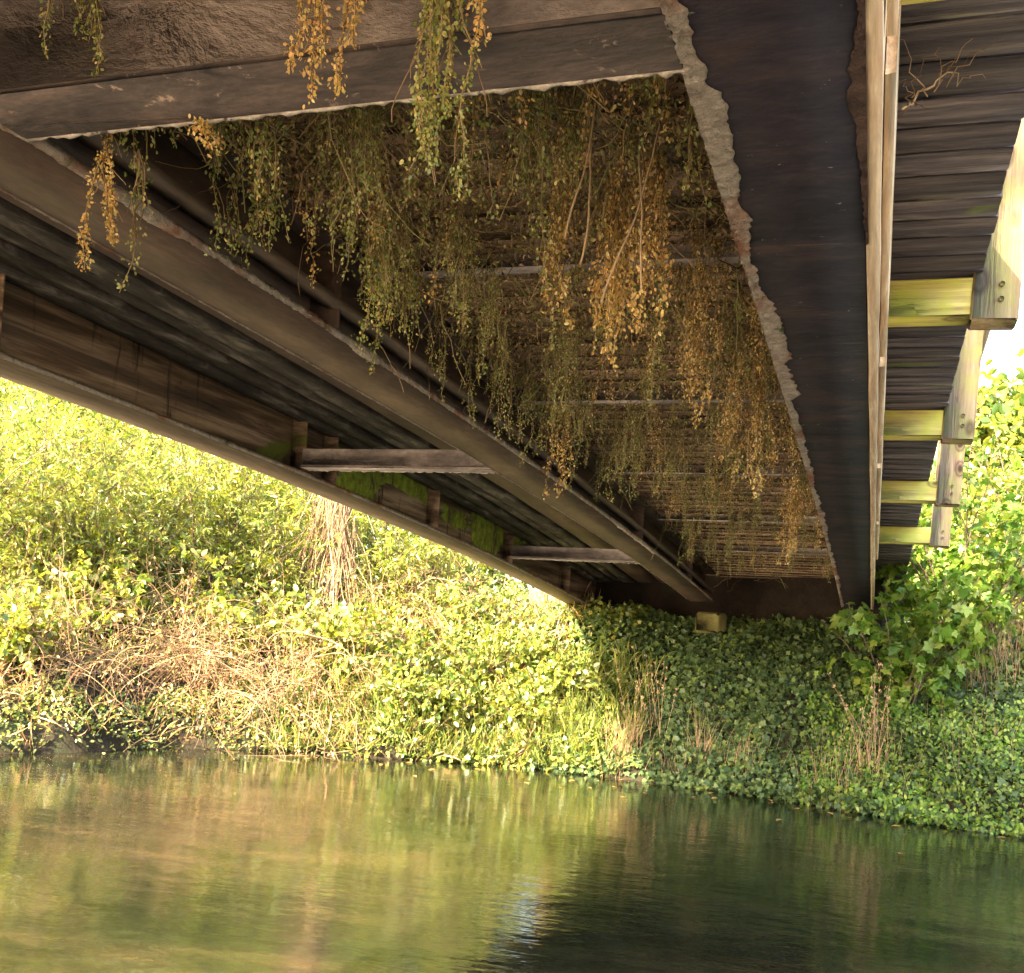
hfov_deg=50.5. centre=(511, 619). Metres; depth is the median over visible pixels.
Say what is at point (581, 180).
bare stem
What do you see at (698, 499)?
hanging vine
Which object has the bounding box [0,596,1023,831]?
ground
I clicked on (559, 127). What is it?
hanging vine
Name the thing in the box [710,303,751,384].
hanging vine
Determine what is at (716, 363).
hanging vine
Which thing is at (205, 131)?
hanging vine
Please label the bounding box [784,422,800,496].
hanging vine
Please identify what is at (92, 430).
willow bush
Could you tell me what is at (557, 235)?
hanging vine
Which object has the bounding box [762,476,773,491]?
hanging vine
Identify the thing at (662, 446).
hanging vine
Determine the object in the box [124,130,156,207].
hanging vine
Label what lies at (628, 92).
hanging vine
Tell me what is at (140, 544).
willow bush
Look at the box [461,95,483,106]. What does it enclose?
hanging vine
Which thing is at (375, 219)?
hanging vine
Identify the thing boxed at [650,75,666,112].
hanging vine
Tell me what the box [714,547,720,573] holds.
hanging vine
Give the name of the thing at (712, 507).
hanging vine
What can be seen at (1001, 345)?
sky
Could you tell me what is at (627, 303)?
hanging vine
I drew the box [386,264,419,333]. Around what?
hanging vine
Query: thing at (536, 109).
hanging vine
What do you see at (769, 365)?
hanging vine
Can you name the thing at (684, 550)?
hanging vine
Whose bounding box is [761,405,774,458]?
hanging vine
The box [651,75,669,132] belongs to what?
hanging vine
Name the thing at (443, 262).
hanging vine
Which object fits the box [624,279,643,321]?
hanging vine
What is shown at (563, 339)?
hanging vine
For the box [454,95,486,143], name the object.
hanging vine
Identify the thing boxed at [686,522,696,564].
hanging vine
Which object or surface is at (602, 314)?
hanging vine
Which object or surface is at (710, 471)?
hanging vine
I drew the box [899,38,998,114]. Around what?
dry twig
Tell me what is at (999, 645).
grass tuft
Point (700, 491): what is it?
hanging vine
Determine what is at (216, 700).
grass
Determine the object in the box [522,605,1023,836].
ivy
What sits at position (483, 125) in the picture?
hanging vine
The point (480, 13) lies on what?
hanging vine
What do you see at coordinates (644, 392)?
hanging vine
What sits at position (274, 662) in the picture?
dead bramble
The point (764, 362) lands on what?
hanging vine
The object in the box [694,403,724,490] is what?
hanging vine
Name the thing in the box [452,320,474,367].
hanging vine
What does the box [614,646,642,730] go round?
grass tuft
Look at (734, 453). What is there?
hanging vine
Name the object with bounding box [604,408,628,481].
hanging vine
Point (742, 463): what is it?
hanging vine
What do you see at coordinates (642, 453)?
hanging vine
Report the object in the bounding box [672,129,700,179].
hanging vine
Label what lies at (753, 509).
hanging vine
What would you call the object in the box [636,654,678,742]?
grass tuft
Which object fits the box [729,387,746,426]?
hanging vine
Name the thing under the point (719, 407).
hanging vine
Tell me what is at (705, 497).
hanging vine
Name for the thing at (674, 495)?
hanging vine
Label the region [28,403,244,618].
willow bush
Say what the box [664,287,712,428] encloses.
hanging vine
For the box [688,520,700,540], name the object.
hanging vine
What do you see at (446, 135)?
clinging tangle
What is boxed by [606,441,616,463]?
hanging vine
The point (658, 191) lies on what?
hanging vine
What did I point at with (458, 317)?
hanging vine
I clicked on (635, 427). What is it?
hanging vine
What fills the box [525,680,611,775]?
grass tuft
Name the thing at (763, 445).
hanging vine
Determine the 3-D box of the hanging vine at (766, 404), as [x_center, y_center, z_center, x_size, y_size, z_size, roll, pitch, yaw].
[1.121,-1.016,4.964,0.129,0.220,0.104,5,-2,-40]
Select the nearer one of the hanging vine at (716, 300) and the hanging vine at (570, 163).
the hanging vine at (570, 163)
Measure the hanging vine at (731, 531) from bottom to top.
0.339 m
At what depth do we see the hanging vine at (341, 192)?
2.90 m
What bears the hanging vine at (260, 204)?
hanging from the footbridge
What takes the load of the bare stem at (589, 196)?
hanging from the footbridge
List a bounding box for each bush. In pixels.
[0,378,73,490]
[0,378,180,582]
[0,379,185,594]
[0,384,150,602]
[0,384,207,608]
[0,546,162,639]
[0,564,104,670]
[0,582,100,681]
[16,459,221,623]
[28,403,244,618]
[52,404,291,613]
[56,515,271,621]
[75,431,358,619]
[112,419,329,602]
[168,543,317,662]
[175,445,391,612]
[178,462,376,625]
[263,584,407,683]
[286,508,474,636]
[304,630,435,701]
[333,510,534,623]
[352,653,474,726]
[362,608,492,674]
[395,563,533,624]
[405,669,502,736]
[424,614,556,693]
[471,683,582,749]
[497,644,608,710]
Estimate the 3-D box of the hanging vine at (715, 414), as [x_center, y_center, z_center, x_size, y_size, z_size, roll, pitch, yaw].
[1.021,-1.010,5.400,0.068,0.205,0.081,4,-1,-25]
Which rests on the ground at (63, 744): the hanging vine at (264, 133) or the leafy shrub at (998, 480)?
the leafy shrub at (998, 480)
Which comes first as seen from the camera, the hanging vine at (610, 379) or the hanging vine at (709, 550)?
the hanging vine at (610, 379)
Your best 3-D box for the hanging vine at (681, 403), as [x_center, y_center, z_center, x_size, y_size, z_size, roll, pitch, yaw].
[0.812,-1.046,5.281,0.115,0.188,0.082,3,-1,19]
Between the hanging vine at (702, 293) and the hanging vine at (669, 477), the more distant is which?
the hanging vine at (669, 477)
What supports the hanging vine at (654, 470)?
hanging from the footbridge
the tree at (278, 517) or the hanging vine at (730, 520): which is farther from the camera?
the tree at (278, 517)
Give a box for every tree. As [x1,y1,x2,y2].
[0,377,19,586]
[0,380,190,599]
[74,429,429,614]
[263,492,400,630]
[282,493,540,617]
[904,359,1023,634]
[979,348,1023,406]
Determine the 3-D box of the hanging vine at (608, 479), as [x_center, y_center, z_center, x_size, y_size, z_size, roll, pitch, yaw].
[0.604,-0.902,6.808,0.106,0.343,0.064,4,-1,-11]
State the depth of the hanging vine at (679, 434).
6.11 m
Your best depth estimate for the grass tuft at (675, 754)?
10.94 m
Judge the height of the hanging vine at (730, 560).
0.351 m
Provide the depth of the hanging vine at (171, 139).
2.50 m
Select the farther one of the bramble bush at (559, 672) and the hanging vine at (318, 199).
the bramble bush at (559, 672)
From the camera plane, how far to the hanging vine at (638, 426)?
5.72 m
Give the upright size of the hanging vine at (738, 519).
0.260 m
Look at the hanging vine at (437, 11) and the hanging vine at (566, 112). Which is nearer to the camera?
the hanging vine at (437, 11)
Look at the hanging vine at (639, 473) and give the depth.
7.08 m
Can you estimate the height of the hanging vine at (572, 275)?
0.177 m
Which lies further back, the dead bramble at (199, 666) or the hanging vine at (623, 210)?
the dead bramble at (199, 666)
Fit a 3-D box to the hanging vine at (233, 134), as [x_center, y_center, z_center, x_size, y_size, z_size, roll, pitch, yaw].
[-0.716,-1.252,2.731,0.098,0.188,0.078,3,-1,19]
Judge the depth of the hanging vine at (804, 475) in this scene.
6.73 m
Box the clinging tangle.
[158,75,833,591]
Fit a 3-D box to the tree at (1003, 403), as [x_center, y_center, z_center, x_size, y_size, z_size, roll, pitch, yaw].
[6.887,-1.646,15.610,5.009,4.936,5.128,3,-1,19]
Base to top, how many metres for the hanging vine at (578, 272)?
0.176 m
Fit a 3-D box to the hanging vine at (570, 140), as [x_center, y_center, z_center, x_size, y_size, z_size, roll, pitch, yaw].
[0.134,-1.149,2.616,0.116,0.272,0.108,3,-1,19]
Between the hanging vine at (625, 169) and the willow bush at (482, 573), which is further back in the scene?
the willow bush at (482, 573)
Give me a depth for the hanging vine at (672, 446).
5.83 m
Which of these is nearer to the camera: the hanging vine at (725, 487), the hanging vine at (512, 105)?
the hanging vine at (512, 105)
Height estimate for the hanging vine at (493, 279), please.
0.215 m
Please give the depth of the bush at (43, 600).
11.56 m
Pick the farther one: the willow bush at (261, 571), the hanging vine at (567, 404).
the willow bush at (261, 571)
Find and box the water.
[0,748,1023,972]
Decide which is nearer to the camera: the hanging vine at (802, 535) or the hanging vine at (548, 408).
the hanging vine at (548, 408)
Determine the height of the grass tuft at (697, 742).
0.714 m
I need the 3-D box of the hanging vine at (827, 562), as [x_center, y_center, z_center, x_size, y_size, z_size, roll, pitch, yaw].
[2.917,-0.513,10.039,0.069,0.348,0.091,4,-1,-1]
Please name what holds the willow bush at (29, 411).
on the ground at (63, 744)
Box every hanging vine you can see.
[37,0,107,77]
[74,134,125,271]
[109,129,143,176]
[115,149,156,292]
[120,127,187,153]
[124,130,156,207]
[164,127,186,148]
[183,114,229,157]
[197,116,287,195]
[199,121,247,167]
[202,123,229,180]
[204,124,285,269]
[211,121,229,143]
[212,120,247,160]
[220,116,278,200]
[237,121,270,250]
[251,116,290,243]
[282,141,314,243]
[283,0,332,109]
[302,110,354,271]
[304,179,335,288]
[317,110,343,162]
[325,128,372,282]
[327,0,378,99]
[330,106,381,262]
[330,188,367,261]
[339,105,418,256]
[347,105,374,162]
[348,105,388,195]
[351,198,403,356]
[353,100,422,236]
[355,232,377,309]
[364,156,385,261]
[366,250,403,391]
[370,170,414,306]
[381,195,432,319]
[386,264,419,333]
[390,229,415,307]
[391,0,487,217]
[391,272,420,333]
[392,247,440,338]
[395,105,427,215]
[395,251,432,347]
[408,163,450,278]
[416,185,467,305]
[419,176,435,235]
[422,294,456,380]
[429,187,466,316]
[429,207,480,334]
[431,298,448,403]
[442,100,471,158]
[448,228,481,333]
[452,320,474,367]
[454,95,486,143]
[458,93,504,224]
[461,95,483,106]
[461,338,479,428]
[463,141,487,212]
[464,0,491,46]
[469,250,501,313]
[471,275,505,380]
[476,281,493,374]
[483,345,500,413]
[483,350,518,439]
[491,138,522,195]
[492,336,511,405]
[494,320,512,419]
[503,89,552,192]
[504,360,540,426]
[506,144,547,217]
[507,89,563,190]
[508,89,534,129]
[512,359,529,447]
[516,119,556,290]
[517,381,551,466]
[522,87,568,152]
[522,90,553,134]
[523,361,539,424]
[527,167,587,331]
[532,86,570,188]
[532,381,558,454]
[535,405,555,443]
[537,176,577,351]
[541,328,563,394]
[542,300,577,412]
[542,403,578,499]
[545,327,561,427]
[546,85,592,193]
[548,334,582,432]
[551,118,582,188]
[552,86,596,194]
[552,379,566,426]
[554,86,582,173]
[554,150,580,212]
[557,314,581,385]
[560,413,577,493]
[561,250,587,302]
[561,361,593,446]
[562,314,590,384]
[564,191,598,289]
[564,378,583,440]
[566,169,657,376]
[569,249,596,297]
[570,403,592,476]
[573,79,608,177]
[580,408,590,465]
[583,156,613,257]
[584,379,600,434]
[588,338,618,410]
[588,452,601,499]
[589,293,614,331]
[593,436,606,484]
[594,311,627,359]
[595,404,616,440]
[597,230,637,365]
[602,452,614,502]
[603,129,662,208]
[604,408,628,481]
[605,78,637,125]
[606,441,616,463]
[610,278,636,324]
[612,418,627,492]
[613,192,643,283]
[615,147,695,345]
[616,370,635,406]
[619,404,636,470]
[620,118,655,183]
[622,239,639,290]
[623,285,671,409]
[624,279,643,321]
[624,425,644,503]
[627,76,668,150]
[627,408,646,454]
[629,77,655,90]
[629,404,645,453]
[630,461,636,480]
[631,302,661,379]
[634,460,646,484]
[635,361,654,427]
[636,433,646,479]
[637,95,680,147]
[646,444,667,496]
[647,404,665,478]
[649,267,677,328]
[649,474,662,508]
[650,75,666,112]
[650,421,668,493]
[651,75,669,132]
[653,315,683,369]
[656,446,680,504]
[660,415,682,479]
[662,492,670,524]
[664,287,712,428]
[665,254,689,327]
[667,263,711,381]
[667,388,690,423]
[669,291,684,345]
[669,449,679,481]
[669,484,677,516]
[670,476,686,510]
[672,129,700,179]
[672,432,692,478]
[672,444,693,497]
[673,429,686,462]
[674,529,690,566]
[677,214,716,294]
[678,494,688,525]
[679,494,696,540]
[681,93,711,210]
[681,485,690,517]
[682,227,719,318]
[682,523,694,559]
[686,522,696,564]
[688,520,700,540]
[689,422,705,451]
[691,271,710,316]
[692,465,701,488]
[692,512,702,533]
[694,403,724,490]
[694,475,711,513]
[694,490,705,507]
[694,496,705,519]
[697,475,704,506]
[698,461,718,506]
[698,476,713,515]
[700,523,716,562]
[702,347,727,382]
[702,463,715,489]
[703,334,784,499]
[704,457,721,481]
[706,261,735,362]
[706,404,723,433]
[706,483,721,521]
[708,492,719,529]
[708,539,716,560]
[709,318,725,348]
[709,459,720,495]
[710,239,727,280]
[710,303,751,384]
[711,423,734,470]
[712,403,724,434]
[712,480,722,503]
[713,367,735,439]
[714,295,734,341]
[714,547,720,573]
[717,465,734,503]
[717,516,734,557]
[718,410,727,458]
[718,465,728,498]
[719,464,731,496]
[720,457,733,473]
[723,494,735,517]
[724,357,750,431]
[724,438,740,478]
[726,476,734,496]
[726,480,741,503]
[726,515,740,554]
[727,441,742,469]
[727,543,732,578]
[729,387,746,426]
[732,282,745,323]
[733,328,749,374]
[734,444,745,485]
[734,507,744,536]
[735,552,743,572]
[736,452,750,482]
[738,482,749,504]
[738,552,746,568]
[741,524,764,568]
[742,488,760,526]
[744,328,772,390]
[744,524,751,549]
[745,288,768,373]
[750,376,770,422]
[751,532,759,564]
[752,423,766,508]
[753,482,762,517]
[753,511,761,530]
[757,500,764,528]
[759,363,776,421]
[760,475,821,566]
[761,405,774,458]
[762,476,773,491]
[763,421,789,484]
[763,430,776,477]
[764,343,775,375]
[768,370,786,409]
[773,405,795,451]
[773,500,781,533]
[779,457,787,494]
[783,417,798,446]
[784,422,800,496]
[784,426,795,457]
[788,554,797,569]
[794,461,808,495]
[796,510,809,559]
[797,461,808,488]
[799,480,814,516]
[803,483,812,524]
[810,524,817,541]
[813,555,821,569]
[824,547,830,582]
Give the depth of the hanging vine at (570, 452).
5.91 m
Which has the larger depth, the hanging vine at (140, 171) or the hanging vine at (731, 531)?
the hanging vine at (731, 531)
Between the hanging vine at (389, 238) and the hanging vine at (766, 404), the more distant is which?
the hanging vine at (766, 404)
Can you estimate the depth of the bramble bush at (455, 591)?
13.05 m
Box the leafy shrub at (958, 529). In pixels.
[920,445,1023,633]
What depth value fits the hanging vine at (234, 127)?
2.44 m
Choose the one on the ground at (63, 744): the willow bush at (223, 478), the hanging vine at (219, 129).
the willow bush at (223, 478)
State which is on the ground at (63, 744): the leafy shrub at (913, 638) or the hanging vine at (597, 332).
the leafy shrub at (913, 638)
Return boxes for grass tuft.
[479,682,559,763]
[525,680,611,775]
[594,704,653,777]
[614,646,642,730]
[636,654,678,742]
[636,725,734,781]
[676,703,726,769]
[705,725,791,780]
[789,699,901,807]
[828,660,892,777]
[882,688,1023,801]
[952,547,1023,697]
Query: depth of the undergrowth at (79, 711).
11.19 m
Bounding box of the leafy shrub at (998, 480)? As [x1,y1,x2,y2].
[919,384,1023,607]
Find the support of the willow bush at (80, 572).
on the ground at (63, 744)
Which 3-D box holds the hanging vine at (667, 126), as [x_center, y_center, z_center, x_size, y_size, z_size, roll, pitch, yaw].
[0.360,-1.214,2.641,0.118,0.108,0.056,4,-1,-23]
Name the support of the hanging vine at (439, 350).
hanging from the footbridge
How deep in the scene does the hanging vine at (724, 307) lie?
3.98 m
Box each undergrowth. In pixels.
[0,546,555,692]
[0,646,456,759]
[796,689,1023,835]
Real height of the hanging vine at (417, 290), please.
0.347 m
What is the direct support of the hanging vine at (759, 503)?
hanging from the footbridge
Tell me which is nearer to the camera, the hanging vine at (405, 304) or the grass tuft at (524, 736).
the hanging vine at (405, 304)
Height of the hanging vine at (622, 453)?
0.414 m
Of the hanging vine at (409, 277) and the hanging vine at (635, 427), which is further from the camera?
the hanging vine at (635, 427)
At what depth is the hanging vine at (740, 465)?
6.40 m
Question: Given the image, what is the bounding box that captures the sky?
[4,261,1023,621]
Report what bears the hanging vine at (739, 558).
hanging from the footbridge
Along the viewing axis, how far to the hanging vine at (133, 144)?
2.51 m
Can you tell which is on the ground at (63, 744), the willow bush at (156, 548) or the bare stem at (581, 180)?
the willow bush at (156, 548)
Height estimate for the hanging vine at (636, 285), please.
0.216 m
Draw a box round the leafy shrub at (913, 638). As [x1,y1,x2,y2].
[812,563,1017,716]
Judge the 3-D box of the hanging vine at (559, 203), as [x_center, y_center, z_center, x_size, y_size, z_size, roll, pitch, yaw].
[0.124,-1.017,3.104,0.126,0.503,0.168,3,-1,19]
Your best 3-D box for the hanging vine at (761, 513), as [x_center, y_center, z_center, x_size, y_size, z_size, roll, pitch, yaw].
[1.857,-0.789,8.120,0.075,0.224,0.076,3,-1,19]
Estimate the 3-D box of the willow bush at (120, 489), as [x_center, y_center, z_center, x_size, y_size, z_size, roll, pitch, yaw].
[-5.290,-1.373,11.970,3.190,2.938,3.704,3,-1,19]
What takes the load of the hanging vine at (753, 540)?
hanging from the footbridge
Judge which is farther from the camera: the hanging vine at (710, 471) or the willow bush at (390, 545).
the willow bush at (390, 545)
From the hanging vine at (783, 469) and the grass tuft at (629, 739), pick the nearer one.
the hanging vine at (783, 469)
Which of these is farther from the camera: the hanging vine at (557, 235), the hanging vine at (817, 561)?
the hanging vine at (817, 561)
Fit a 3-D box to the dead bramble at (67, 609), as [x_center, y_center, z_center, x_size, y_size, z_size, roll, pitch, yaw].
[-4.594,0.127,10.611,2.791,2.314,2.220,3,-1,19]
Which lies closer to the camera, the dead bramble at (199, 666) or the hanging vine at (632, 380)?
the hanging vine at (632, 380)
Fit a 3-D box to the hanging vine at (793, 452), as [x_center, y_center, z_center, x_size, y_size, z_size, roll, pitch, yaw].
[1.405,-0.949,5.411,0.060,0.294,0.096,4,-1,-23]
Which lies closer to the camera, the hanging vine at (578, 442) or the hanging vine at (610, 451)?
the hanging vine at (578, 442)
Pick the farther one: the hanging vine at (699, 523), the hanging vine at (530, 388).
the hanging vine at (699, 523)
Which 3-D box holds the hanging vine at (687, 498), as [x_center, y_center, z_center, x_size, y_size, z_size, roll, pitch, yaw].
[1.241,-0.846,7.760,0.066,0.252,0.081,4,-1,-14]
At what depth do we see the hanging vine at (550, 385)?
4.48 m
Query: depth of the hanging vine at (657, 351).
3.91 m
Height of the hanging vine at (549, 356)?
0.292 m
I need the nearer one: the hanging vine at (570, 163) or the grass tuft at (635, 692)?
the hanging vine at (570, 163)
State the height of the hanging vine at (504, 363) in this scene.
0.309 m
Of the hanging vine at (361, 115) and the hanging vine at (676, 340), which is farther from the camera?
the hanging vine at (676, 340)
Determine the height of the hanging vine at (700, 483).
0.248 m
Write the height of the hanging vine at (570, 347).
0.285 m
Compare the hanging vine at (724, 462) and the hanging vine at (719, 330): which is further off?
the hanging vine at (724, 462)
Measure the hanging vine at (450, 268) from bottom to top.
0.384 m
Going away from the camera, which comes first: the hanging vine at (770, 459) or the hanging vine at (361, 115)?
the hanging vine at (361, 115)
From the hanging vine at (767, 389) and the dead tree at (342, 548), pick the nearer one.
the hanging vine at (767, 389)
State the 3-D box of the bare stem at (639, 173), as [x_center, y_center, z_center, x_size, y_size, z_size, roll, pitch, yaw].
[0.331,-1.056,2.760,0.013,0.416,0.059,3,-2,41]
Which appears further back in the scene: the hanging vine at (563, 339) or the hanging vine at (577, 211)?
the hanging vine at (563, 339)
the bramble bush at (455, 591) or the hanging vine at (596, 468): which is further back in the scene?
the bramble bush at (455, 591)
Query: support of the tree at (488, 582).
on the ground at (63, 744)
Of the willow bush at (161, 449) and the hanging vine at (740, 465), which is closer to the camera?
the hanging vine at (740, 465)
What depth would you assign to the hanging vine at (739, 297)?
3.84 m
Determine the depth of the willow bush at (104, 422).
14.76 m
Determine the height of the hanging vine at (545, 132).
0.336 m
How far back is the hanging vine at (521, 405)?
5.00 m
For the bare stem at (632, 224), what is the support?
hanging from the footbridge
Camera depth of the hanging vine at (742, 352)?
4.33 m
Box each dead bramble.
[0,515,212,749]
[1,512,384,757]
[159,548,430,761]
[313,537,521,671]
[352,545,531,627]
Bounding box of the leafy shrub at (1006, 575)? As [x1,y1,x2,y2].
[870,420,1023,676]
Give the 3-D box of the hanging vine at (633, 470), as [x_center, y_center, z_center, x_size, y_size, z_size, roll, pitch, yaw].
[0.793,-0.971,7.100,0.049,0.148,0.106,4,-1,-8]
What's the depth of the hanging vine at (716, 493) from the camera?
7.54 m
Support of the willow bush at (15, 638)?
on the ground at (63, 744)
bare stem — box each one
[563,83,598,238]
[579,92,591,265]
[600,113,664,302]
[638,120,642,288]
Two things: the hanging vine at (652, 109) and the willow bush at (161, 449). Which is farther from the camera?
the willow bush at (161, 449)
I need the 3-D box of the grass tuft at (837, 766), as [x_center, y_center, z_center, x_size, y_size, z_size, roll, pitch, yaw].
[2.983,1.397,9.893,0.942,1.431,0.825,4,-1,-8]
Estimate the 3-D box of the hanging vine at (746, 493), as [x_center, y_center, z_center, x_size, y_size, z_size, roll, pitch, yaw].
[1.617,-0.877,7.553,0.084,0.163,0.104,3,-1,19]
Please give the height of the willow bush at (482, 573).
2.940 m
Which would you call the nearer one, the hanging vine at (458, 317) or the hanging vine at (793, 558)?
the hanging vine at (458, 317)
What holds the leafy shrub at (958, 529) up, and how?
on the ground at (63, 744)
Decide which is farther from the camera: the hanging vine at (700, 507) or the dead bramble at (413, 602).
the dead bramble at (413, 602)
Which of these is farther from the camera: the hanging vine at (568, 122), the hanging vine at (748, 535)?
the hanging vine at (748, 535)
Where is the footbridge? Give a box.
[0,0,1023,609]
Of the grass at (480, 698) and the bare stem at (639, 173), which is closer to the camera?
the bare stem at (639, 173)
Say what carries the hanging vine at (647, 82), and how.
hanging from the footbridge
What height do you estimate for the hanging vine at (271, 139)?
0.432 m
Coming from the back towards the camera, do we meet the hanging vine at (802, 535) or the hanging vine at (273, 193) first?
the hanging vine at (802, 535)
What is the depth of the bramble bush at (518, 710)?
11.46 m
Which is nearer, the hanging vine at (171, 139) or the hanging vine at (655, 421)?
the hanging vine at (171, 139)
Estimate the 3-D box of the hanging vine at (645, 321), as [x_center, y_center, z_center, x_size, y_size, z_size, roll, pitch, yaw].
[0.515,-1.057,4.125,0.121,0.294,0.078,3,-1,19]
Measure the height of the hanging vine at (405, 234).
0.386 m
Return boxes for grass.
[0,579,604,764]
[248,624,676,772]
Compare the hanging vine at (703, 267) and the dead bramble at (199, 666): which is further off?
the dead bramble at (199, 666)
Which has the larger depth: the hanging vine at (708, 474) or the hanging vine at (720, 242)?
the hanging vine at (708, 474)
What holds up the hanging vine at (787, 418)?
hanging from the footbridge
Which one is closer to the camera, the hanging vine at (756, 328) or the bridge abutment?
the hanging vine at (756, 328)
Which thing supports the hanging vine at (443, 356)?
hanging from the footbridge
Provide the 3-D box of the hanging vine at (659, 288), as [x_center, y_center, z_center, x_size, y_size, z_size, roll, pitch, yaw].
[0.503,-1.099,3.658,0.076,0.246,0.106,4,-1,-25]
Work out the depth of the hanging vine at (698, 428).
5.95 m
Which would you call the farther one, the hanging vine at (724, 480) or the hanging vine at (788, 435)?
the hanging vine at (724, 480)
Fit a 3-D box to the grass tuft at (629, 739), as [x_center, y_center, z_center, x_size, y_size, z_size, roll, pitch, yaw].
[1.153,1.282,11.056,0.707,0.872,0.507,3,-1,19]
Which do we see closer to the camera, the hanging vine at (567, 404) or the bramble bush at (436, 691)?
the hanging vine at (567, 404)
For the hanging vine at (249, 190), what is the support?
hanging from the footbridge
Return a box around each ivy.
[364,594,651,774]
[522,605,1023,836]
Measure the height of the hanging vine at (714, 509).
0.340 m
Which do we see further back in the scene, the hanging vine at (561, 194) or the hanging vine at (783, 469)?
the hanging vine at (783, 469)
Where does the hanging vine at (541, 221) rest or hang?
hanging from the footbridge
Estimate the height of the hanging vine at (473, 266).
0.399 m
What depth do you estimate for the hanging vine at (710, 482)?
6.90 m
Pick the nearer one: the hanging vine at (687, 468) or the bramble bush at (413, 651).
the hanging vine at (687, 468)
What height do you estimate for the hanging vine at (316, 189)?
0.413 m
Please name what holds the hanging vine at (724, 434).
hanging from the footbridge
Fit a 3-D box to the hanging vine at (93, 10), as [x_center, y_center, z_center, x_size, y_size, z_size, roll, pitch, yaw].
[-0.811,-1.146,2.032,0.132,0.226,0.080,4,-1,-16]
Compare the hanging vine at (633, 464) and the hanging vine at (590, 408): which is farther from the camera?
the hanging vine at (633, 464)
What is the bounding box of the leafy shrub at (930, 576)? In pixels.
[904,512,1017,633]
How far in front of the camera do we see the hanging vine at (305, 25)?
1.87 m
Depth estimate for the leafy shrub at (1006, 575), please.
10.15 m
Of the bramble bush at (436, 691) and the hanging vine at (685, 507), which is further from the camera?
the bramble bush at (436, 691)
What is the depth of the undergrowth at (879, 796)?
9.62 m
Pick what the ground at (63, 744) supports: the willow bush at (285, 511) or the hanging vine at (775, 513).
the willow bush at (285, 511)
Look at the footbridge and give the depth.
3.46 m
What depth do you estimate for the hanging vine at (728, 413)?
4.72 m
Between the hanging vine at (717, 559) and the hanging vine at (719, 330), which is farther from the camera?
the hanging vine at (717, 559)
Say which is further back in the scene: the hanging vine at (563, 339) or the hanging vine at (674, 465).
the hanging vine at (674, 465)
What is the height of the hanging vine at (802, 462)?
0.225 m
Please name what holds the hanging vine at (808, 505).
hanging from the footbridge
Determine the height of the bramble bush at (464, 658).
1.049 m
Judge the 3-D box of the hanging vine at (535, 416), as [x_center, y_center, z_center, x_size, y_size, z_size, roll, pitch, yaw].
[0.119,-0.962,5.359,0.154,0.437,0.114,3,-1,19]
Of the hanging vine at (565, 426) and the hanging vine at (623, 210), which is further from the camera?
the hanging vine at (565, 426)
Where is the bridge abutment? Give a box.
[508,575,904,633]
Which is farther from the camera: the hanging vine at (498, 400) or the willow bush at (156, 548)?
the willow bush at (156, 548)
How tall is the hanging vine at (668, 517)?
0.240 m
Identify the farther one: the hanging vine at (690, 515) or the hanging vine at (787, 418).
the hanging vine at (690, 515)
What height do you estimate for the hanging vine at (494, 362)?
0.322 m
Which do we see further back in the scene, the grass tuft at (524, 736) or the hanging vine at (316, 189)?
the grass tuft at (524, 736)
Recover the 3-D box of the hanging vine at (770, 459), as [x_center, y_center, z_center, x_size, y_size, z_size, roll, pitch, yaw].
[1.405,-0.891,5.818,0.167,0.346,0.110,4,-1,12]
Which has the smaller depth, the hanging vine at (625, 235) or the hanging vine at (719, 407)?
the hanging vine at (625, 235)
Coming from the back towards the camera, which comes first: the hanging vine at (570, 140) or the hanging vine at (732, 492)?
the hanging vine at (732, 492)
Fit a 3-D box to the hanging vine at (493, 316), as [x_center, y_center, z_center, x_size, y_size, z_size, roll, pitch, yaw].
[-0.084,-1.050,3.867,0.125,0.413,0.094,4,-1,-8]
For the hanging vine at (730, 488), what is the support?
hanging from the footbridge
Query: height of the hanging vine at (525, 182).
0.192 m
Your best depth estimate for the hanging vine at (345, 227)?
3.26 m
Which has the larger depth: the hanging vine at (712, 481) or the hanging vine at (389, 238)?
the hanging vine at (712, 481)
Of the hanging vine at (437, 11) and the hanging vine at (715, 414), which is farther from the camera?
the hanging vine at (715, 414)
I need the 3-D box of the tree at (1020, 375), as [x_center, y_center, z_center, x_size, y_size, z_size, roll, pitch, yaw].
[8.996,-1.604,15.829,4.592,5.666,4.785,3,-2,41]
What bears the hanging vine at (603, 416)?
hanging from the footbridge
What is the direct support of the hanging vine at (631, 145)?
hanging from the footbridge
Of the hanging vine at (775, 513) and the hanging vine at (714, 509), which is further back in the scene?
the hanging vine at (775, 513)
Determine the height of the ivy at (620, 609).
1.999 m
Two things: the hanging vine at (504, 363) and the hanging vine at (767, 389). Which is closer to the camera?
the hanging vine at (504, 363)
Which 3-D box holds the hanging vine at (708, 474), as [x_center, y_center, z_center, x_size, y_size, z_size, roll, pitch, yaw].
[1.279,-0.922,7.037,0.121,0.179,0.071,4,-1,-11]
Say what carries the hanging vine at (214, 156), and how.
hanging from the footbridge
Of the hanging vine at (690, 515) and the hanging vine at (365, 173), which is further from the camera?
the hanging vine at (690, 515)
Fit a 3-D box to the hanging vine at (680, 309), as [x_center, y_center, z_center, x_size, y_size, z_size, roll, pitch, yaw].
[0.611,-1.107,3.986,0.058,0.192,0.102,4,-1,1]
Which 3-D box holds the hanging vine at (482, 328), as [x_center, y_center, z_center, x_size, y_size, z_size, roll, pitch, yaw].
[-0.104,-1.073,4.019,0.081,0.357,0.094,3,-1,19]

